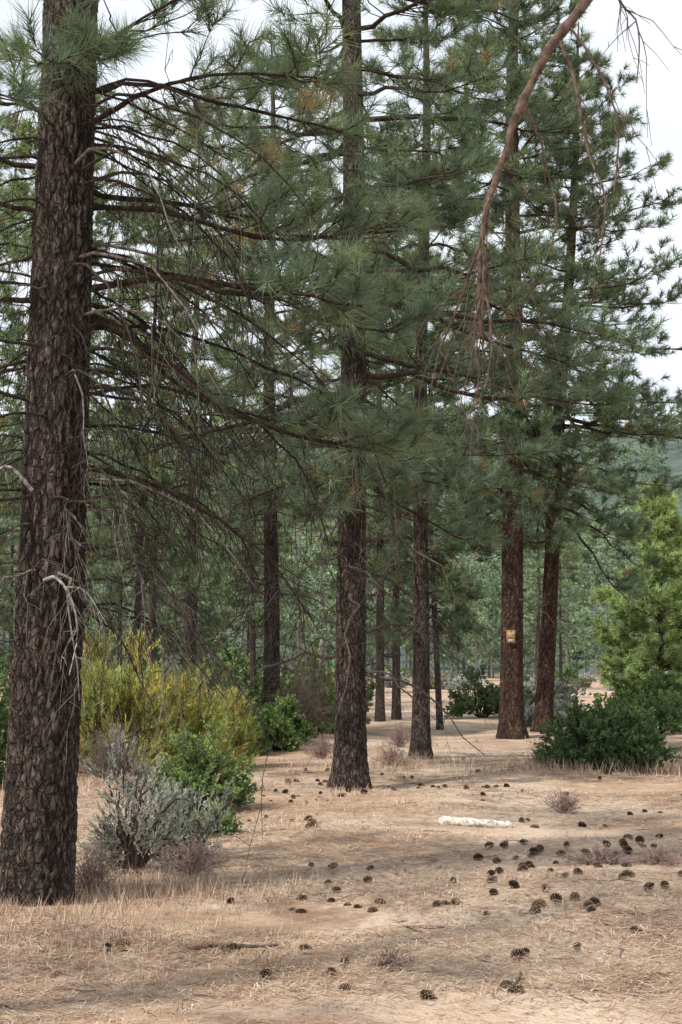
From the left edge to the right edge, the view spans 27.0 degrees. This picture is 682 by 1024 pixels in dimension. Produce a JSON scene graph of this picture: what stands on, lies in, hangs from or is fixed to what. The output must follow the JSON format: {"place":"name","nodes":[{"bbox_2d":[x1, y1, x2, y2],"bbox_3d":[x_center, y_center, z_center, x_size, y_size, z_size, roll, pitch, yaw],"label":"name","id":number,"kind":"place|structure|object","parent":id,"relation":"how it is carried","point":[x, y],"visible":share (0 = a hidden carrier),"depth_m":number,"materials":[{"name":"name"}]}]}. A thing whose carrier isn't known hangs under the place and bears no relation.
{"place":"outdoors","nodes":[
{"label":"outdoors","id":0,"kind":"place"},
{"bbox_2d":[0,429,681,1023],"bbox_3d":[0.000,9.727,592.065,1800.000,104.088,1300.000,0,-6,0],"label":"ground","id":1,"kind":"structure","parent":0,"point":[470,727],"depth_m":9.44,"materials":[{"name":"brown soil"}]},
{"bbox_2d":[0,663,9,782],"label":"green shrub","id":2,"kind":"object","parent":1,"relation":"on","point":[3,720],"visible":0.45,"depth_m":18.12,"materials":[{"name":"green plant"}]},
{"bbox_2d":[0,32,106,664],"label":"pine tree","id":3,"kind":"object","parent":1,"relation":"on","point":[11,417],"visible":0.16,"depth_m":33.73,"materials":[{"name":"green plant"}]},
{"bbox_2d":[0,0,188,674],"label":"pine tree","id":4,"kind":"object","parent":1,"relation":"on","point":[100,217],"visible":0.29,"depth_m":25.89,"materials":[{"name":"green plant"}]},
{"bbox_2d":[75,836,130,892],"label":"dry shrub","id":5,"kind":"object","parent":1,"relation":"on","point":[89,872],"visible":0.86,"depth_m":9.87,"materials":[{"name":"brown plant"}]},
{"bbox_2d":[80,629,128,756],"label":"rabbitbrush","id":6,"kind":"object","parent":1,"relation":"on","point":[112,645],"visible":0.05,"depth_m":21.62,"materials":[{"name":"green plant"}]},
{"bbox_2d":[81,632,148,706],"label":"dry shrub","id":7,"kind":"object","parent":1,"relation":"on","point":[119,662],"visible":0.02,"depth_m":25.90,"materials":[{"name":"brown plant"}]},
{"bbox_2d":[79,718,154,783],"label":"dry shrub","id":8,"kind":"object","parent":1,"relation":"on","point":[102,755],"visible":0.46,"depth_m":17.91,"materials":[{"name":"grey plant"}]},
{"bbox_2d":[79,627,182,774],"bbox_3d":[-3.100,2.603,19.487,2.067,2.137,1.836,0,-6,0],"label":"rabbitbrush","id":9,"kind":"object","parent":1,"relation":"on","point":[90,698],"visible":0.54,"depth_m":19.20,"materials":[{"name":"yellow plant"}]},
{"bbox_2d":[76,724,194,872],"bbox_3d":[-1.526,2.182,10.730,0.885,1.162,0.890,5,-8,-41],"label":"sagebrush","id":10,"kind":"object","parent":1,"relation":"on","point":[134,833],"visible":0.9,"depth_m":10.64,"materials":[{"name":"grey plant"}]},
{"bbox_2d":[83,138,232,696],"bbox_3d":[-3.905,-1.529,27.716,3.536,12.165,4.020,5,-8,-43],"label":"pine tree","id":11,"kind":"object","parent":1,"relation":"on","point":[172,578],"visible":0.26,"depth_m":27.47,"materials":[{"name":"green plant"}]},
{"bbox_2d":[87,222,234,695],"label":"pine tree","id":12,"kind":"object","parent":1,"relation":"on","point":[206,540],"visible":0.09,"depth_m":44.88,"materials":[{"name":"green plant"}]},
{"bbox_2d":[95,656,258,772],"bbox_3d":[-2.225,2.805,19.928,2.053,1.823,2.037,5,-8,-41],"label":"rabbitbrush","id":13,"kind":"object","parent":1,"relation":"on","point":[208,713],"visible":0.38,"depth_m":19.78,"materials":[{"name":"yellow plant"}]},
{"bbox_2d":[86,107,289,695],"bbox_3d":[-3.768,-2.572,34.514,4.967,15.597,5.583,1,-6,-14],"label":"pine tree","id":14,"kind":"object","parent":1,"relation":"on","point":[191,604],"visible":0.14,"depth_m":34.19,"materials":[{"name":"green plant"}]},
{"bbox_2d":[148,777,235,860],"bbox_3d":[-1.211,2.478,11.313,0.754,0.756,0.956,0,-6,0],"label":"sagebrush","id":15,"kind":"object","parent":1,"relation":"on","point":[182,807],"visible":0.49,"depth_m":11.29,"materials":[{"name":"grey plant"}]},
{"bbox_2d":[149,823,237,881],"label":"dry shrub","id":16,"kind":"object","parent":1,"relation":"on","point":[189,854],"visible":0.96,"depth_m":10.37,"materials":[{"name":"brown plant"}]},
{"bbox_2d":[157,624,244,711],"bbox_3d":[-3.054,3.644,29.803,2.498,2.741,2.492,1,-6,-13],"label":"dry shrub","id":17,"kind":"object","parent":1,"relation":"on","point":[218,680],"visible":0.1,"depth_m":29.77,"materials":[{"name":"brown plant"}]},
{"bbox_2d":[143,715,261,814],"bbox_3d":[-1.446,2.648,14.960,1.303,1.026,1.273,0,-6,0],"label":"manzanita bush","id":18,"kind":"object","parent":1,"relation":"on","point":[196,772],"visible":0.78,"depth_m":14.71,"materials":[{"name":"green plant"}]},
{"bbox_2d":[180,795,243,838],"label":"manzanita bush","id":19,"kind":"object","parent":1,"relation":"on","point":[229,825],"visible":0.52,"depth_m":12.55,"materials":[{"name":"green plant"}]},
{"bbox_2d":[189,678,265,767],"bbox_3d":[-1.772,3.183,21.248,1.365,1.496,1.251,3,-7,-29],"label":"rabbitbrush","id":20,"kind":"object","parent":1,"relation":"on","point":[249,735],"visible":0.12,"depth_m":21.17,"materials":[{"name":"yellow plant"}]},
{"bbox_2d":[0,0,469,906],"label":"pine tree","id":21,"kind":"object","parent":1,"relation":"on","point":[38,834],"visible":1,"depth_m":9.56,"materials":[{"name":"green plant"}]},
{"bbox_2d":[202,681,271,755],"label":"green shrub","id":22,"kind":"object","parent":1,"relation":"on","point":[265,735],"visible":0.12,"depth_m":23.75,"materials":[{"name":"green plant"}]},
{"bbox_2d":[196,266,325,683],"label":"pine tree","id":23,"kind":"object","parent":1,"relation":"on","point":[281,606],"visible":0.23,"depth_m":42.92,"materials":[{"name":"green plant"}]},
{"bbox_2d":[134,28,413,708],"bbox_3d":[-1.418,-2.864,29.929,5.351,15.242,4.993,-4,-7,32],"label":"pine tree","id":24,"kind":"object","parent":1,"relation":"on","point":[271,535],"visible":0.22,"depth_m":29.49,"materials":[{"name":"green plant"}]},
{"bbox_2d":[255,706,301,751],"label":"green shrub","id":25,"kind":"object","parent":1,"relation":"on","point":[280,727],"visible":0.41,"depth_m":24.47,"materials":[{"name":"green plant"}]},
{"bbox_2d":[260,693,319,743],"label":"green shrub","id":26,"kind":"object","parent":1,"relation":"on","point":[296,718],"visible":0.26,"depth_m":26.07,"materials":[{"name":"green plant"}]},
{"bbox_2d":[259,638,334,740],"bbox_3d":[-0.732,3.531,27.349,2.023,2.270,2.064,-3,-6,26],"label":"dry shrub","id":27,"kind":"object","parent":1,"relation":"on","point":[309,712],"visible":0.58,"depth_m":27.24,"materials":[{"name":"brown plant"}]},
{"bbox_2d":[299,732,333,758],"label":"dry shrub","id":28,"kind":"object","parent":1,"relation":"on","point":[320,752],"visible":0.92,"depth_m":22.69,"materials":[{"name":"brown plant"}]},
{"bbox_2d":[0,642,668,739],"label":"background undergrowth","id":29,"kind":"object","parent":1,"relation":"on","point":[568,673],"visible":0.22,"depth_m":44.91,"materials":[{"name":"green plant"}]},
{"bbox_2d":[0,760,677,1016],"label":"fallen twigs","id":30,"kind":"object","parent":1,"relation":"on","point":[437,927],"depth_m":7.99,"materials":[{"name":"brown wood"}]},
{"bbox_2d":[0,743,681,1023],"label":"pine straw","id":31,"kind":"object","parent":1,"relation":"on","point":[472,939],"visible":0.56,"depth_m":8.14,"materials":[{"name":"beige plant"}]},
{"bbox_2d":[0,365,681,680],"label":"distant pine forest","id":32,"kind":"object","parent":1,"relation":"on","point":[488,611],"visible":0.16,"depth_m":104.36,"materials":[{"name":"green plant"}]},
{"bbox_2d":[0,704,681,1023],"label":"dry grass","id":33,"kind":"structure","parent":1,"relation":"on","point":[120,897],"depth_m":9.49,"materials":[{"name":"plant"}]},
{"bbox_2d":[293,140,461,721],"bbox_3d":[1.089,-2.378,36.618,3.981,15.638,4.831,-2,-6,22],"label":"pine tree","id":34,"kind":"object","parent":1,"relation":"on","point":[380,708],"visible":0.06,"depth_m":35.84,"materials":[{"name":"green plant"}]},
{"bbox_2d":[86,0,674,789],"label":"pine tree","id":35,"kind":"object","parent":1,"relation":"on","point":[350,768],"visible":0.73,"depth_m":18.19,"materials":[{"name":"green plant"}]},
{"bbox_2d":[298,131,483,719],"bbox_3d":[1.274,-2.341,37.323,5.780,15.743,5.085,3,-7,-30],"label":"pine tree","id":36,"kind":"object","parent":1,"relation":"on","point":[396,714],"visible":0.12,"depth_m":36.62,"materials":[{"name":"green plant"}]},
{"bbox_2d":[103,742,681,999],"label":"pine cones","id":37,"kind":"object","parent":1,"relation":"on","point":[588,906],"visible":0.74,"depth_m":9.88,"materials":[{"name":"brown plant"}]},
{"bbox_2d":[362,943,425,973],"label":"dry shrub","id":38,"kind":"object","parent":1,"relation":"on","point":[389,957],"visible":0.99,"depth_m":7.36,"materials":[{"name":"brown plant"}]},
{"bbox_2d":[367,733,422,764],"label":"dry shrub","id":39,"kind":"object","parent":1,"relation":"on","point":[385,755],"visible":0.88,"depth_m":21.13,"materials":[{"name":"brown plant"}]},
{"bbox_2d":[382,721,410,746],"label":"dry shrub","id":40,"kind":"object","parent":1,"relation":"on","point":[399,739],"visible":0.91,"depth_m":24.30,"materials":[{"name":"brown plant"}]},
{"bbox_2d":[366,202,501,729],"bbox_3d":[2.137,-1.210,32.341,3.519,12.493,3.769,2,-6,-23],"label":"pine tree","id":41,"kind":"object","parent":1,"relation":"on","point":[472,591],"visible":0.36,"depth_m":31.83,"materials":[{"name":"green plant"}]},
{"bbox_2d":[290,0,589,759],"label":"pine tree","id":42,"kind":"object","parent":1,"relation":"on","point":[420,740],"visible":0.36,"depth_m":22.68,"materials":[{"name":"green plant"}]},
{"bbox_2d":[438,816,513,827],"bbox_3d":[1.284,2.952,13.498,0.719,0.135,0.150,0,-6,0],"label":"weathered log","id":43,"kind":"object","parent":1,"relation":"on","point":[463,821],"visible":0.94,"depth_m":13.45,"materials":[{"name":"beige wood"}]},
{"bbox_2d":[442,664,531,718],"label":"green shrub","id":44,"kind":"object","parent":1,"relation":"on","point":[487,705],"visible":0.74,"depth_m":37.87,"materials":[{"name":"green plant"}]},
{"bbox_2d":[508,972,521,990],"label":"fallen branch","id":45,"kind":"object","parent":1,"relation":"on","point":[516,981],"visible":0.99,"depth_m":6.89,"materials":[{"name":"grey wood"}]},
{"bbox_2d":[378,0,681,739],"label":"pine tree","id":46,"kind":"object","parent":1,"relation":"on","point":[511,724],"visible":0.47,"depth_m":28.29,"materials":[{"name":"green plant"}]},
{"bbox_2d":[506,630,515,642],"bbox_3d":[3.360,2.463,28.109,0.180,0.260,0.042,0,-6,0],"label":"trail sign","id":47,"kind":"object","parent":46,"relation":"attached to","point":[511,635],"visible":0.97,"depth_m":28.11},
{"bbox_2d":[485,432,583,684],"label":"pine tree","id":48,"kind":"object","parent":1,"relation":"on","point":[538,576],"visible":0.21,"depth_m":69.72,"materials":[{"name":"green plant"}]},
{"bbox_2d":[394,0,681,500],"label":"pine branch","id":49,"kind":"object","parent":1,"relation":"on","point":[565,28],"visible":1,"depth_m":6.17,"materials":[{"name":"plant"}]},
{"bbox_2d":[525,741,551,762],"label":"dry shrub","id":50,"kind":"object","parent":1,"relation":"on","point":[531,759],"visible":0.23,"depth_m":20.68,"materials":[{"name":"brown plant"}]},
{"bbox_2d":[524,699,579,726],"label":"sagebrush","id":51,"kind":"object","parent":1,"relation":"on","point":[558,708],"visible":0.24,"depth_m":32.44,"materials":[{"name":"grey plant"}]},
{"bbox_2d":[430,18,681,731],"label":"pine tree","id":52,"kind":"object","parent":1,"relation":"on","point":[544,699],"visible":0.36,"depth_m":30.14,"materials":[{"name":"green plant"}]},
{"bbox_2d":[524,678,592,710],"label":"sagebrush","id":53,"kind":"object","parent":1,"relation":"on","point":[562,691],"visible":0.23,"depth_m":40.36,"materials":[{"name":"grey plant"}]},
{"bbox_2d":[526,471,594,681],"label":"pine tree","id":54,"kind":"object","parent":1,"relation":"on","point":[575,598],"visible":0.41,"depth_m":72.67,"materials":[{"name":"green plant"}]},
{"bbox_2d":[541,785,589,813],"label":"dry shrub","id":55,"kind":"object","parent":1,"relation":"on","point":[563,801],"visible":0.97,"depth_m":15.32,"materials":[{"name":"brown plant"}]},
{"bbox_2d":[552,844,636,865],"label":"dry shrub","id":56,"kind":"object","parent":1,"relation":"on","point":[599,858],"visible":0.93,"depth_m":10.78,"materials":[{"name":"brown plant"}]},
{"bbox_2d":[533,697,681,770],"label":"manzanita bush","id":57,"kind":"object","parent":1,"relation":"on","point":[592,737],"visible":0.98,"depth_m":20.01,"materials":[{"name":"green plant"}]},
{"bbox_2d":[586,480,681,699],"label":"pine tree","id":58,"kind":"object","parent":1,"relation":"on","point":[661,604],"visible":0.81,"depth_m":37.49,"materials":[{"name":"green plant"}]},
{"bbox_2d":[590,672,681,714],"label":"green shrub","id":59,"kind":"object","parent":1,"relation":"on","point":[646,692],"visible":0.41,"depth_m":35.76,"materials":[{"name":"green plant"}]},
{"bbox_2d":[601,690,681,733],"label":"green shrub","id":60,"kind":"object","parent":1,"relation":"on","point":[665,713],"visible":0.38,"depth_m":29.90,"materials":[{"name":"green plant"}]},
{"bbox_2d":[628,845,681,865],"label":"dry shrub","id":61,"kind":"object","parent":1,"relation":"on","point":[658,859],"visible":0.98,"depth_m":10.66,"materials":[{"name":"brown plant"}]},
{"bbox_2d":[654,578,681,683],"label":"pine tree","id":62,"kind":"object","parent":1,"relation":"on","point":[674,630],"visible":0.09,"depth_m":51.37,"materials":[{"name":"green plant"}]},
{"bbox_2d":[0,0,681,455],"label":"sky","id":63,"kind":"structure","parent":0,"point":[664,85],"materials":[{"name":"white"}]}
]}

